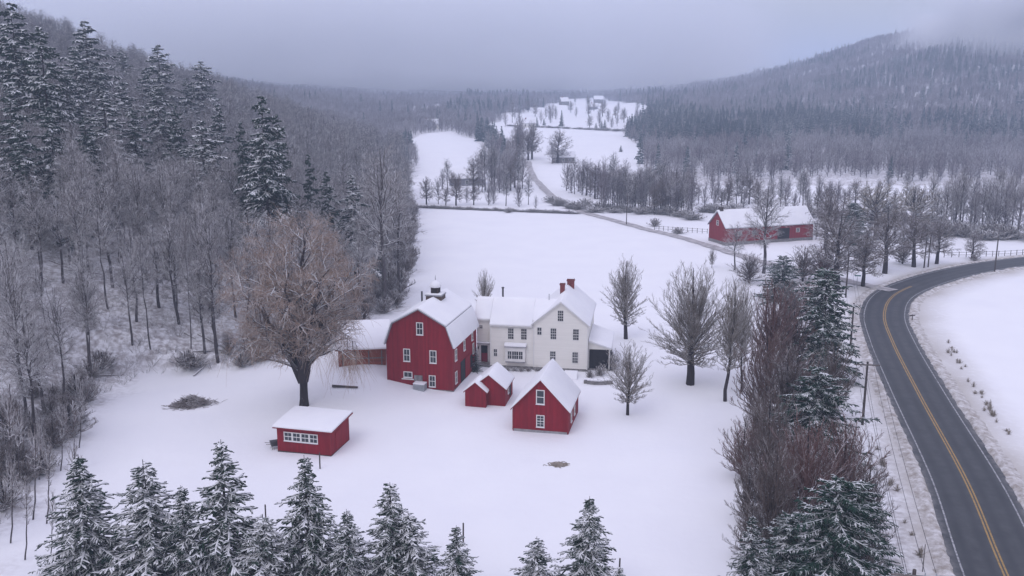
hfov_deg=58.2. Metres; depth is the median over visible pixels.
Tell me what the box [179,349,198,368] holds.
undergrowth bush
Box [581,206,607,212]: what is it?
brush bush
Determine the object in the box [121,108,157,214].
pine tree
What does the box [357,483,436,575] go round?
spruce tree
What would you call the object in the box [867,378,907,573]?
power line
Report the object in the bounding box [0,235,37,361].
bare tree
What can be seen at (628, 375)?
maple tree
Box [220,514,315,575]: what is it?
spruce tree
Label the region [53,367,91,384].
undergrowth bush
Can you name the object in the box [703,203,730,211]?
brush bush
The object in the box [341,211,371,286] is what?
bare tree
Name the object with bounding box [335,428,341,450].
door
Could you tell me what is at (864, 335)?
power line
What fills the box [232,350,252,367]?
undergrowth bush
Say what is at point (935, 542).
snow bank
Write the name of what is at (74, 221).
bare tree
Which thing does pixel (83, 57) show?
pine tree
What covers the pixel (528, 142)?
bare tree
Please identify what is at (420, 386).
wooden crate
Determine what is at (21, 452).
undergrowth bush
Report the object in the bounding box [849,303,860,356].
utility pole
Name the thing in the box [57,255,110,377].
bare tree
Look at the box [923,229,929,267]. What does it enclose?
utility pole
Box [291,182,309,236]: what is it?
bare tree
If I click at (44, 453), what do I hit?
undergrowth bush
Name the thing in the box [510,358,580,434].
garage
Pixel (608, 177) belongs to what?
bare tree
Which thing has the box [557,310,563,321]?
window
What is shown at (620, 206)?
brush bush
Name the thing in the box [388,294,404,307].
undergrowth bush
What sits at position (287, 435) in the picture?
window
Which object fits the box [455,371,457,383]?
window
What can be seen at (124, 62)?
pine tree
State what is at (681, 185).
bare tree
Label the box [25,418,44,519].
sapling
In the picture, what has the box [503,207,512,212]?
shrub
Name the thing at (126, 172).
bare tree
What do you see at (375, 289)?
undergrowth bush
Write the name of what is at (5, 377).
bare tree
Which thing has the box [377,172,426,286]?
bare tree
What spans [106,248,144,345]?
bare tree
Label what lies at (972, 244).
bare tree
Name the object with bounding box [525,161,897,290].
lane
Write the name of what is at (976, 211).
bare tree
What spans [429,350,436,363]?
window
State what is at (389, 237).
bare tree
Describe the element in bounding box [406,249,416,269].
undergrowth bush
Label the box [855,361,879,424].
utility pole
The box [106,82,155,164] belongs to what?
pine tree
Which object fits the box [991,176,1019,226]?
bare tree
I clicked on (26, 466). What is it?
undergrowth bush
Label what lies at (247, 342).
undergrowth bush
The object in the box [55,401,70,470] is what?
sapling
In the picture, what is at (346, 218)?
pine tree
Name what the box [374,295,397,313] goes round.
undergrowth bush
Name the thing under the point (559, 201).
brush bush
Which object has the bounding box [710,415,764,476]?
thicket
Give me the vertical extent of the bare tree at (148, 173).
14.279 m
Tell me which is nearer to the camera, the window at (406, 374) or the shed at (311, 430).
the shed at (311, 430)
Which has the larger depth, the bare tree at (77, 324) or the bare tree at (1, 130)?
the bare tree at (1, 130)
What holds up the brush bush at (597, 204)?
on the ground
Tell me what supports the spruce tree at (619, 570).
on the ground
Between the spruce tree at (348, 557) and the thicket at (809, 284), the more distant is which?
the thicket at (809, 284)
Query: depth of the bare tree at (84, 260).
123.77 m
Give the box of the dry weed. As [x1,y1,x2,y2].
[915,548,926,555]
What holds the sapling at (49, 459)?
on the ground
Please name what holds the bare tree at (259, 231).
on the ground
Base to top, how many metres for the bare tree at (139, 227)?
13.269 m
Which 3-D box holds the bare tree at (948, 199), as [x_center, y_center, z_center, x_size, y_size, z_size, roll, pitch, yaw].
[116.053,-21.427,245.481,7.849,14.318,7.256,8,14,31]
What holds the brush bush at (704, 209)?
on the ground
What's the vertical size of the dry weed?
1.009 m
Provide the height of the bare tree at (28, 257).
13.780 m
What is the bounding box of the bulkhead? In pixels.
[565,370,577,379]
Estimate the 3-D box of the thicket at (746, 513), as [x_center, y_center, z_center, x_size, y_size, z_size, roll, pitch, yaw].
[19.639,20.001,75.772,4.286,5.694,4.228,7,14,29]
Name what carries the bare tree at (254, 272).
on the ground
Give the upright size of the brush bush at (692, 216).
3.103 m
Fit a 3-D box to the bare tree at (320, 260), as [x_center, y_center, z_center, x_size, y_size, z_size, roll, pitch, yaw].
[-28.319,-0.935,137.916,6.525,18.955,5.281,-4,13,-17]
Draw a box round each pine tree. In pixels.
[0,1,69,145]
[0,34,56,112]
[0,91,64,233]
[0,123,74,249]
[5,55,73,156]
[9,26,86,189]
[31,108,102,250]
[53,72,93,176]
[58,21,145,111]
[63,50,97,126]
[71,114,125,234]
[86,66,114,140]
[86,95,158,215]
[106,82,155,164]
[112,49,138,80]
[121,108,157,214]
[135,69,159,130]
[138,85,190,191]
[139,44,195,136]
[152,106,190,213]
[177,78,200,143]
[177,121,242,226]
[179,61,234,157]
[207,104,236,172]
[222,144,291,265]
[224,96,329,266]
[232,122,261,246]
[262,114,300,236]
[282,192,300,263]
[300,154,334,272]
[316,171,349,278]
[333,175,387,277]
[751,255,811,304]
[755,474,911,575]
[759,365,881,480]
[820,480,903,570]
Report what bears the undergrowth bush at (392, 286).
on the ground
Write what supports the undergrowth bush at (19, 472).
on the ground
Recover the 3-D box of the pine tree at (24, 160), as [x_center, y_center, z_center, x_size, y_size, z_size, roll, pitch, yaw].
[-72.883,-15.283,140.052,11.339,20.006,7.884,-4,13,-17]
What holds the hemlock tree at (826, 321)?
on the ground
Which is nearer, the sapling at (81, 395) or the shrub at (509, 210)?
the sapling at (81, 395)
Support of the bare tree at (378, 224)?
on the ground
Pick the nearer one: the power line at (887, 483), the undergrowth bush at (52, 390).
the power line at (887, 483)
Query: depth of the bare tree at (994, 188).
246.50 m
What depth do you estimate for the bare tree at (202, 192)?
149.84 m
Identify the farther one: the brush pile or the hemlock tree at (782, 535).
the brush pile
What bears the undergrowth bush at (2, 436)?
on the ground
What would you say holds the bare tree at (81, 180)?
on the ground
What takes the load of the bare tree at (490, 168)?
on the ground
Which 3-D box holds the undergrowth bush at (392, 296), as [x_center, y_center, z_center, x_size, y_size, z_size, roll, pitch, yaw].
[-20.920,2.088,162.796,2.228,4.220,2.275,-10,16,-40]
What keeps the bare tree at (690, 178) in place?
on the ground
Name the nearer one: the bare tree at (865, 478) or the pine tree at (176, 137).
the bare tree at (865, 478)
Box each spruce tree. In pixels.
[28,457,138,575]
[91,459,206,575]
[156,485,217,575]
[181,439,284,575]
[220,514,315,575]
[270,458,345,575]
[317,509,380,575]
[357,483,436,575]
[376,512,445,575]
[433,527,483,575]
[509,538,561,575]
[549,496,618,575]
[558,110,563,126]
[615,567,625,575]
[717,516,771,575]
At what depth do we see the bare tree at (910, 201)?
244.11 m
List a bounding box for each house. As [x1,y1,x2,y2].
[423,119,438,128]
[448,168,485,185]
[521,118,536,127]
[559,97,569,105]
[589,103,597,109]
[593,96,603,102]
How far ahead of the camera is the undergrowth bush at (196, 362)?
125.72 m
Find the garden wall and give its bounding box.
[584,378,612,384]
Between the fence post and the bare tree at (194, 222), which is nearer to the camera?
the fence post
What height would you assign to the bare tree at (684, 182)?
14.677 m
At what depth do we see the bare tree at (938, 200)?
248.99 m
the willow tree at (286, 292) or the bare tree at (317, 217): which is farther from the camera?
the bare tree at (317, 217)
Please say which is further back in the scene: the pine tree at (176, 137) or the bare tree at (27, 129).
the pine tree at (176, 137)
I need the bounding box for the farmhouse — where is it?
[475,277,613,371]
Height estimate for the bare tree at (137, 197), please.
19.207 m
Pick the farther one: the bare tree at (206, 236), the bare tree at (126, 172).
the bare tree at (126, 172)
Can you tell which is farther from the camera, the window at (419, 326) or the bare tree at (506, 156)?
the bare tree at (506, 156)
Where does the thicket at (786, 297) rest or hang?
on the ground
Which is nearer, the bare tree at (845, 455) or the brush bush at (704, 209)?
the bare tree at (845, 455)
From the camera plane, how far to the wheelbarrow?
98.98 m
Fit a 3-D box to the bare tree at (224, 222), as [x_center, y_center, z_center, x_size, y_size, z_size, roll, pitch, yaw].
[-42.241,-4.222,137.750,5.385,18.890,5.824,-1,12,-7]
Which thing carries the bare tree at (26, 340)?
on the ground
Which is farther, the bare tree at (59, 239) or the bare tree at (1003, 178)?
the bare tree at (1003, 178)
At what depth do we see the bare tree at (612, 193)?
290.30 m
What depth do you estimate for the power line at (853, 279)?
149.48 m
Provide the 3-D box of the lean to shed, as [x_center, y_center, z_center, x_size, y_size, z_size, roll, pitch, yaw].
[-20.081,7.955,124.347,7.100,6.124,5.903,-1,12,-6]
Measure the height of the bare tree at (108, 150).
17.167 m
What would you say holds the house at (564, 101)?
on the ground
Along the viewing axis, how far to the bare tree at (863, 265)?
178.10 m
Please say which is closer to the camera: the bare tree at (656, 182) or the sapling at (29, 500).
the sapling at (29, 500)
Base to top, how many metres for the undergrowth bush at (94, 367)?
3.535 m
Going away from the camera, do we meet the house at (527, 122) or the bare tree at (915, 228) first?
the bare tree at (915, 228)
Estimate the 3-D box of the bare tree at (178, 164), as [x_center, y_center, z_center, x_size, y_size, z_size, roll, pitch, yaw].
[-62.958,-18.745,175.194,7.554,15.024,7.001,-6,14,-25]
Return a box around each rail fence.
[654,226,707,232]
[944,250,1023,256]
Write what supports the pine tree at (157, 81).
on the ground
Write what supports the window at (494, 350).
in the farmhouse
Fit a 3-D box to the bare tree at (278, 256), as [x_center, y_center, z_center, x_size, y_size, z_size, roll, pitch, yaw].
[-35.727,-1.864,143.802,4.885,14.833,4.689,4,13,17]
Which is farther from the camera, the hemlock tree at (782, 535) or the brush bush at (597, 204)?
the brush bush at (597, 204)
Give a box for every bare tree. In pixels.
[0,90,15,163]
[0,103,11,186]
[0,144,19,215]
[0,146,18,207]
[0,171,29,257]
[0,185,7,234]
[0,198,19,276]
[0,233,45,315]
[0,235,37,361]
[0,244,41,351]
[0,253,35,385]
[0,258,51,408]
[0,306,58,440]
[0,335,11,369]
[0,352,15,412]
[9,303,63,413]
[10,109,49,174]
[10,192,57,280]
[11,167,53,282]
[12,124,46,187]
[16,92,44,139]
[25,260,59,357]
[29,118,61,173]
[30,110,57,187]
[30,196,83,283]
[32,123,56,179]
[33,130,59,181]
[34,281,79,393]
[43,179,89,264]
[47,139,94,255]
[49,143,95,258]
[51,182,99,270]
[52,136,98,245]
[53,121,91,164]
[56,111,82,157]
[56,154,104,271]
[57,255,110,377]
[59,239,104,334]
[60,276,102,364]
[63,273,108,381]
[70,206,119,308]
[72,151,106,229]
[74,116,103,152]
[78,173,130,287]
[92,144,140,258]
[93,143,141,245]
[95,131,132,213]
[96,128,128,230]
[97,164,127,265]
[100,104,129,155]
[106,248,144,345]
[110,160,149,246]
[112,224,152,321]
[119,163,158,279]
[122,236,160,349]
[123,202,159,281]
[125,156,153,211]
[127,132,157,214]
[127,166,157,240]
[130,154,155,228]
[131,224,174,307]
[138,164,182,251]
[144,159,185,236]
[145,219,191,324]
[148,130,171,166]
[148,164,186,213]
[151,155,182,226]
[153,157,177,188]
[153,167,189,260]
[154,158,193,236]
[154,186,187,297]
[155,206,188,308]
[166,144,187,192]
[167,152,189,224]
[173,163,198,236]
[173,217,197,348]
[174,198,223,309]
[179,246,219,353]
[180,154,210,249]
[181,178,221,249]
[184,192,218,274]
[185,156,202,197]
[185,251,232,346]
[186,199,236,362]
[187,133,209,191]
[187,229,232,312]
[195,168,230,220]
[197,184,234,246]
[200,154,228,227]
[201,226,231,301]
[212,198,242,317]
[213,176,240,253]
[214,145,233,225]
[215,151,240,222]
[217,158,247,241]
[219,207,273,316]
[223,198,245,268]
[226,229,261,330]
[240,236,278,323]
[242,217,277,246]
[244,209,268,270]
[254,213,282,306]
[266,216,301,273]
[267,230,291,274]
[273,230,306,275]
[279,228,312,282]
[281,163,298,208]
[286,195,309,254]
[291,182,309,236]
[296,222,334,287]
[300,203,332,243]
[301,218,343,335]
[302,166,323,211]
[303,198,327,233]
[303,211,331,303]
[311,191,337,222]
[321,243,352,305]
[324,220,348,293]
[327,174,348,218]
[329,191,346,239]
[335,234,355,303]
[337,190,362,263]
[339,141,420,301]
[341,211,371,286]
[341,238,372,308]
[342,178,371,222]
[348,231,381,301]
[359,186,377,260]
[368,217,389,266]
[369,183,398,250]
[372,214,397,262]
[373,208,395,254]
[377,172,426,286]
[386,204,413,231]
[386,214,404,267]
[469,150,486,167]
[472,270,494,301]
[485,148,496,188]
[500,146,512,187]
[512,115,525,145]
[516,148,530,188]
[517,130,538,159]
[546,129,573,162]
[568,156,581,193]
[595,164,605,204]
[596,155,609,180]
[598,166,610,209]
[599,168,613,200]
[601,167,614,202]
[607,172,618,205]
[608,170,621,208]
[611,168,623,204]
[619,160,630,181]
[623,170,637,197]
[635,167,647,206]
[645,167,655,206]
[651,173,661,205]
[654,162,666,181]
[660,164,671,205]
[665,174,675,215]
[677,168,688,208]
[680,180,690,205]
[681,170,695,209]
[682,168,688,209]
[683,177,700,210]
[685,160,691,197]
[708,249,716,264]
[720,221,753,269]
[723,383,801,510]
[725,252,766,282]
[730,321,802,425]
[731,282,761,391]
[736,276,807,369]
[738,181,792,273]
[740,431,815,560]
[742,339,819,440]
[755,290,823,369]
[761,404,864,522]
[786,245,829,281]
[794,408,891,500]
[799,209,881,289]
[802,239,847,278]
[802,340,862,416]
[803,189,851,249]
[839,459,897,549]
[841,180,912,239]
[842,226,892,286]
[855,206,923,273]
[890,210,938,266]
[892,200,906,238]
[894,183,946,231]
[919,214,963,263]
[925,172,940,220]
[929,186,946,219]
[932,182,959,223]
[943,175,961,220]
[945,175,971,224]
[952,165,973,222]
[960,167,974,222]
[962,233,986,257]
[963,189,979,225]
[965,185,985,226]
[968,176,983,226]
[976,184,993,226]
[978,174,989,223]
[978,178,997,224]
[980,185,1008,225]
[983,178,998,208]
[986,180,1013,221]
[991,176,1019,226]
[992,167,1009,189]
[993,166,1012,223]
[1002,166,1019,221]
[1003,184,1023,228]
[1009,168,1023,221]
[1011,178,1023,238]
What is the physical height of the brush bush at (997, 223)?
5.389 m
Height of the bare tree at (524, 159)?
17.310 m
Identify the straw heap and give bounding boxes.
[543,461,569,467]
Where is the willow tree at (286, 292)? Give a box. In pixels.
[210,203,381,406]
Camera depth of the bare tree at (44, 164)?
149.08 m
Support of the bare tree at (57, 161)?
on the ground
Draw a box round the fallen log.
[332,385,357,387]
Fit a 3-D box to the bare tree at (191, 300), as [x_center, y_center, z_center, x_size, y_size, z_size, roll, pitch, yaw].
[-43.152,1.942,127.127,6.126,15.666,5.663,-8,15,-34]
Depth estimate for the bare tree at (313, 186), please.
192.69 m
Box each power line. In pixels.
[844,229,923,254]
[844,256,859,301]
[848,308,878,361]
[856,362,935,571]
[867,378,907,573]
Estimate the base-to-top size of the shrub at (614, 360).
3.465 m
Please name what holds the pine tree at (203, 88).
on the ground
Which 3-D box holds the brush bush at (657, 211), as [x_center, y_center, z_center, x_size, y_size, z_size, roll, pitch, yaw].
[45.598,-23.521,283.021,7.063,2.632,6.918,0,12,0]
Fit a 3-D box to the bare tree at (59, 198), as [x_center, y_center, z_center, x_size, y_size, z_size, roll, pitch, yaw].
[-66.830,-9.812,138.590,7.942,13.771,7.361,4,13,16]
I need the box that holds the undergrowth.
[0,170,413,523]
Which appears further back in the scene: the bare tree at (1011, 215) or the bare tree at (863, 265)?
the bare tree at (1011, 215)
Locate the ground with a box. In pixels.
[0,40,1023,575]
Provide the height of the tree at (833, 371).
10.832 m
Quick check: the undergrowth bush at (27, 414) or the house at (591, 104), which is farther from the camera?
the house at (591, 104)
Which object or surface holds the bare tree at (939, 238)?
on the ground
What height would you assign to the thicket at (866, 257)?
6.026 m
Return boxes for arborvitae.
[471,347,482,373]
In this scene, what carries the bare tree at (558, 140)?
on the ground
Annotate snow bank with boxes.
[850,255,1023,575]
[908,267,1023,507]
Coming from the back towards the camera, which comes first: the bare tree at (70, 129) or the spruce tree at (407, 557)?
the bare tree at (70, 129)
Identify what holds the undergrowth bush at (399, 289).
on the ground
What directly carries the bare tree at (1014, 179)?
on the ground
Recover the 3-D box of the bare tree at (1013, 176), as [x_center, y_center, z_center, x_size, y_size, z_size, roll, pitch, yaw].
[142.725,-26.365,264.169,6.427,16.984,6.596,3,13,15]
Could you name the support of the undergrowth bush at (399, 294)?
on the ground
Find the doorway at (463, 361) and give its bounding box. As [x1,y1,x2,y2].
[461,357,465,381]
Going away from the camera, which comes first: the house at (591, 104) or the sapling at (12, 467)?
the sapling at (12, 467)
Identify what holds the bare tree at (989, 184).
on the ground
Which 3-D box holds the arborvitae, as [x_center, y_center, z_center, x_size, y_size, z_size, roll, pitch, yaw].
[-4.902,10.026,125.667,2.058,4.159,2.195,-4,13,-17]
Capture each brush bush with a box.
[541,195,563,201]
[548,197,570,205]
[549,198,566,204]
[561,200,585,208]
[570,202,586,209]
[577,197,593,205]
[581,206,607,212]
[586,200,613,209]
[602,202,621,208]
[606,208,624,212]
[614,204,631,210]
[630,205,650,214]
[650,207,664,214]
[656,205,680,214]
[666,211,682,216]
[676,208,697,216]
[679,211,706,219]
[694,206,714,212]
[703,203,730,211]
[725,202,740,208]
[941,222,959,235]
[949,219,978,233]
[954,222,978,237]
[967,228,998,239]
[976,219,1007,230]
[976,221,999,231]
[983,228,1012,239]
[992,223,1018,239]
[997,222,1023,239]
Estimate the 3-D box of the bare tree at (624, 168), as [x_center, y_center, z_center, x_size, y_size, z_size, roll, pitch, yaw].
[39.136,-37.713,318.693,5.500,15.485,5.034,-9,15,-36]
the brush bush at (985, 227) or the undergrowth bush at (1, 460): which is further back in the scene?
the brush bush at (985, 227)
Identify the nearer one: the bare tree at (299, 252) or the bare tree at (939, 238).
the bare tree at (299, 252)
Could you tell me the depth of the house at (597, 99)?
1191.35 m
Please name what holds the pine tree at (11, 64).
on the ground
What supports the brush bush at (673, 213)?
on the ground
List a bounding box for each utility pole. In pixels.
[845,254,853,297]
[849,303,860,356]
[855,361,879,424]
[891,569,936,575]
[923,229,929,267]
[927,233,931,266]
[994,237,1000,271]
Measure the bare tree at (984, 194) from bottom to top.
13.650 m
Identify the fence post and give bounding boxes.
[462,523,463,541]
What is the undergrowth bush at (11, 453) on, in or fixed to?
on the ground
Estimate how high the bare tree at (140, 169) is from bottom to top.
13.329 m
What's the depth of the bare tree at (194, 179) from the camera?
158.01 m
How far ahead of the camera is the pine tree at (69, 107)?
184.88 m
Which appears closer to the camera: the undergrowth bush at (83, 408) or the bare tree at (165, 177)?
the undergrowth bush at (83, 408)
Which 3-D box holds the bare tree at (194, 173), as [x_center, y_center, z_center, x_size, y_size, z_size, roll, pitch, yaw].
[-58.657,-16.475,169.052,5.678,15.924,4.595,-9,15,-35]
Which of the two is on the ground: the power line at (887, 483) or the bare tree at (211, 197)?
the bare tree at (211, 197)
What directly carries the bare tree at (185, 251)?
on the ground
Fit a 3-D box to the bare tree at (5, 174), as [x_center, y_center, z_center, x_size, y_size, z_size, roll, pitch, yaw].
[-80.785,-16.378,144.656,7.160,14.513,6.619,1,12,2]
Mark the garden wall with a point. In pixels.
(593, 381)
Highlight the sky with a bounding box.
[1,0,1023,87]
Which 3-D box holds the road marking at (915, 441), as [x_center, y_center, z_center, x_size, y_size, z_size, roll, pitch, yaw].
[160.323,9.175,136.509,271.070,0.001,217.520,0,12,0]
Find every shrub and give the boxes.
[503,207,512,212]
[586,370,594,377]
[594,365,606,375]
[603,350,622,369]
[646,217,661,225]
[671,227,688,233]
[969,253,978,260]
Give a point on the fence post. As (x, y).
(463, 532)
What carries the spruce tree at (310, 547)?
on the ground
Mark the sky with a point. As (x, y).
(444, 43)
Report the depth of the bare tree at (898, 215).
236.20 m
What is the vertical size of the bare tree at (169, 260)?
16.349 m
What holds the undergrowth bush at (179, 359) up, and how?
on the ground
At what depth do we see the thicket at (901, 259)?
202.82 m
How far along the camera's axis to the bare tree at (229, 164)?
171.71 m
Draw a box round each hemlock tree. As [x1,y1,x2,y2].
[758,510,814,575]
[773,267,863,389]
[830,203,874,244]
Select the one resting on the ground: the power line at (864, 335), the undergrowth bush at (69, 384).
the undergrowth bush at (69, 384)
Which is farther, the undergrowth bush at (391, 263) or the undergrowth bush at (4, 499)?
the undergrowth bush at (391, 263)
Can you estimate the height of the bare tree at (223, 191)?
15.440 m
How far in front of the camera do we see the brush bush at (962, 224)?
241.12 m
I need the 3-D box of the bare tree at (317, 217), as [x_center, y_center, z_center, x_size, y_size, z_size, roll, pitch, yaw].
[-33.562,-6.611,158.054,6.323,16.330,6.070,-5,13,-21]
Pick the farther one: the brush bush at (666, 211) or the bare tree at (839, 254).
the brush bush at (666, 211)
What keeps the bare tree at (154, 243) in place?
on the ground
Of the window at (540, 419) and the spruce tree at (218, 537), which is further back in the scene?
the window at (540, 419)
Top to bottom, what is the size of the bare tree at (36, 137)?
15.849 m
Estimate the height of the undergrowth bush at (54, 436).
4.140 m
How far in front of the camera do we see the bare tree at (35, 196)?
129.99 m
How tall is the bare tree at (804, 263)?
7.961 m
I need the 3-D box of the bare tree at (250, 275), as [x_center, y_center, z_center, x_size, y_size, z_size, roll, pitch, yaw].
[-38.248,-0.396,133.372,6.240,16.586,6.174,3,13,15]
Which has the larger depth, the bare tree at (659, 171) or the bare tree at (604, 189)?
the bare tree at (659, 171)
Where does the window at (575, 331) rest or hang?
in the farmhouse
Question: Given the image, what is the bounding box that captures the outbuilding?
[463,362,513,407]
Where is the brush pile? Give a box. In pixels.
[161,394,227,410]
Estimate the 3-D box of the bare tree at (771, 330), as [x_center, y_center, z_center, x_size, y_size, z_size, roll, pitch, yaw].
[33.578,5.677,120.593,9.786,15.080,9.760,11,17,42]
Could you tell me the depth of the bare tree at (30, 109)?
168.90 m
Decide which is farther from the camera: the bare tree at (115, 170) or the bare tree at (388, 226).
the bare tree at (388, 226)
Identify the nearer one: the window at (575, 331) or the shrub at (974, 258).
the window at (575, 331)
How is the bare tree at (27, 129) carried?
on the ground
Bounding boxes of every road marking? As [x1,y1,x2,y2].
[864,257,1023,575]
[883,286,1004,575]
[885,286,1008,575]
[904,265,1023,526]
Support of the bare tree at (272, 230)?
on the ground
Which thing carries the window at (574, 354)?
in the farmhouse
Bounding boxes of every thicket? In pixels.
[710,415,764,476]
[722,500,771,558]
[724,460,763,520]
[733,394,782,454]
[757,471,811,521]
[765,279,805,328]
[771,427,830,480]
[789,354,826,412]
[795,275,827,312]
[852,244,876,263]
[853,530,884,575]
[890,239,917,263]
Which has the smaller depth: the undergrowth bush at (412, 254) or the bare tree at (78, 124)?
the bare tree at (78, 124)
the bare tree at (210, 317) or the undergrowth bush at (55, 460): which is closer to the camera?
the undergrowth bush at (55, 460)
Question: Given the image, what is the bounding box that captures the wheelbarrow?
[265,439,277,449]
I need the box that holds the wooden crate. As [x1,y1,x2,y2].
[413,381,426,391]
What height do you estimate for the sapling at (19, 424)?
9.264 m
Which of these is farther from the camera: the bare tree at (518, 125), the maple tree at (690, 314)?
the bare tree at (518, 125)
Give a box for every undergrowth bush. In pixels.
[0,392,30,421]
[0,402,8,429]
[0,408,27,436]
[0,424,32,453]
[0,425,28,447]
[0,435,8,464]
[0,438,38,470]
[0,444,24,473]
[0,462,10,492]
[0,477,31,510]
[3,462,38,481]
[5,433,30,463]
[13,457,44,483]
[16,371,49,397]
[20,415,42,435]
[22,408,43,431]
[25,446,56,470]
[28,391,65,417]
[30,454,60,474]
[33,414,78,448]
[37,381,71,400]
[37,409,70,435]
[46,400,97,439]
[49,395,78,417]
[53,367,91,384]
[53,392,76,405]
[54,372,95,397]
[61,391,82,411]
[68,358,109,378]
[68,375,100,403]
[74,401,94,423]
[84,350,118,370]
[85,348,114,366]
[168,350,197,366]
[175,352,213,368]
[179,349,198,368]
[219,332,236,354]
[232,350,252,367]
[236,343,261,358]
[240,322,255,341]
[240,331,261,355]
[241,336,262,361]
[351,307,368,319]
[357,297,372,318]
[360,291,376,311]
[365,283,381,298]
[371,264,395,277]
[374,291,381,303]
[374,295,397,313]
[376,257,396,268]
[385,262,396,275]
[387,281,396,291]
[388,290,400,305]
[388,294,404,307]
[389,289,407,300]
[392,268,415,288]
[393,280,409,296]
[400,258,416,274]
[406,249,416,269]
[407,248,418,262]
[409,245,420,254]
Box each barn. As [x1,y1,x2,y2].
[383,277,479,391]
[551,151,574,162]
[708,205,814,245]
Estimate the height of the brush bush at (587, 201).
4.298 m
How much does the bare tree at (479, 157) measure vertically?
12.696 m
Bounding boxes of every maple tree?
[599,340,652,415]
[601,255,648,338]
[640,258,741,385]
[703,275,759,401]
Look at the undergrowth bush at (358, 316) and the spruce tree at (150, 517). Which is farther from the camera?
the undergrowth bush at (358, 316)
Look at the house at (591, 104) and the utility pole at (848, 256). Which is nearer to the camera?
the utility pole at (848, 256)
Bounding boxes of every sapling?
[0,378,22,491]
[3,452,22,542]
[10,401,26,486]
[18,473,36,559]
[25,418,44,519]
[35,415,47,479]
[40,433,57,523]
[45,491,58,553]
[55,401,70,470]
[64,437,82,492]
[75,378,87,447]
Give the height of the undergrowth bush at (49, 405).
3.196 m
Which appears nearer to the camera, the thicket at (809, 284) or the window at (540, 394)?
the window at (540, 394)
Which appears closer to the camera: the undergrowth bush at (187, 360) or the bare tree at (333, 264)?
the undergrowth bush at (187, 360)
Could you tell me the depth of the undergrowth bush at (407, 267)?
188.22 m
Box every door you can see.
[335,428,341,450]
[465,354,469,377]
[481,345,487,361]
[777,228,789,238]
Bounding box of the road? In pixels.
[859,257,1023,575]
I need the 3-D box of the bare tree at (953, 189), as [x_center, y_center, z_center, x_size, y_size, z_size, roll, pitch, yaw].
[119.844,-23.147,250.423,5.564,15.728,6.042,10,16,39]
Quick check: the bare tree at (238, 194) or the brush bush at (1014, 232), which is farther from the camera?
the brush bush at (1014, 232)
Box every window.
[284,432,291,441]
[292,432,300,442]
[300,433,308,443]
[309,434,317,444]
[403,348,409,361]
[403,371,412,377]
[416,322,422,335]
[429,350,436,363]
[429,375,435,387]
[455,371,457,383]
[493,349,497,356]
[504,342,526,362]
[508,328,513,339]
[521,328,526,339]
[536,390,544,404]
[536,415,544,427]
[537,327,541,334]
[550,328,556,339]
[550,351,555,360]
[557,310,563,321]
[572,352,577,363]
[573,329,578,340]
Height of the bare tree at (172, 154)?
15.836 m
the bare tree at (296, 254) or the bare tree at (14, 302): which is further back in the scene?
the bare tree at (296, 254)
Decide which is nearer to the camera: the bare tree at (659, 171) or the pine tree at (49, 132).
the pine tree at (49, 132)
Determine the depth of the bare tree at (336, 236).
157.79 m
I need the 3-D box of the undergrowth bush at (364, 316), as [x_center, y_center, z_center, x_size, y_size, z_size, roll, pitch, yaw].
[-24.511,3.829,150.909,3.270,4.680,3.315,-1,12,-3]
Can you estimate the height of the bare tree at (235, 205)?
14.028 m
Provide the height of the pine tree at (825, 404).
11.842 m
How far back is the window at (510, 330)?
126.66 m
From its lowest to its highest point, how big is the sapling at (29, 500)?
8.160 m
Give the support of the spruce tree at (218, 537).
on the ground
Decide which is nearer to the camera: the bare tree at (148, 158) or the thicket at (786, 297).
the thicket at (786, 297)
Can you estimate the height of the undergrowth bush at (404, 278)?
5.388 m
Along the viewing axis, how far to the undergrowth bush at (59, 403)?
104.04 m
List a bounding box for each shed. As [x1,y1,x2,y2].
[272,406,352,456]
[335,319,389,366]
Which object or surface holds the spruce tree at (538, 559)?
on the ground
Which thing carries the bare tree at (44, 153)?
on the ground
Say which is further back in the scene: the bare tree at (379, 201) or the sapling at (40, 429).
the bare tree at (379, 201)
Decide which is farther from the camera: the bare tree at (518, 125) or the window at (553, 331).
the bare tree at (518, 125)
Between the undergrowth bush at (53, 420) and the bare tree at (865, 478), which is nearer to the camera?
the bare tree at (865, 478)
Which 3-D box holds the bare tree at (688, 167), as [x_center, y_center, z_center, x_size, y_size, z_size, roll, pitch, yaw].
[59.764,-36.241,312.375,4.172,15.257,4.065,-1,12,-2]

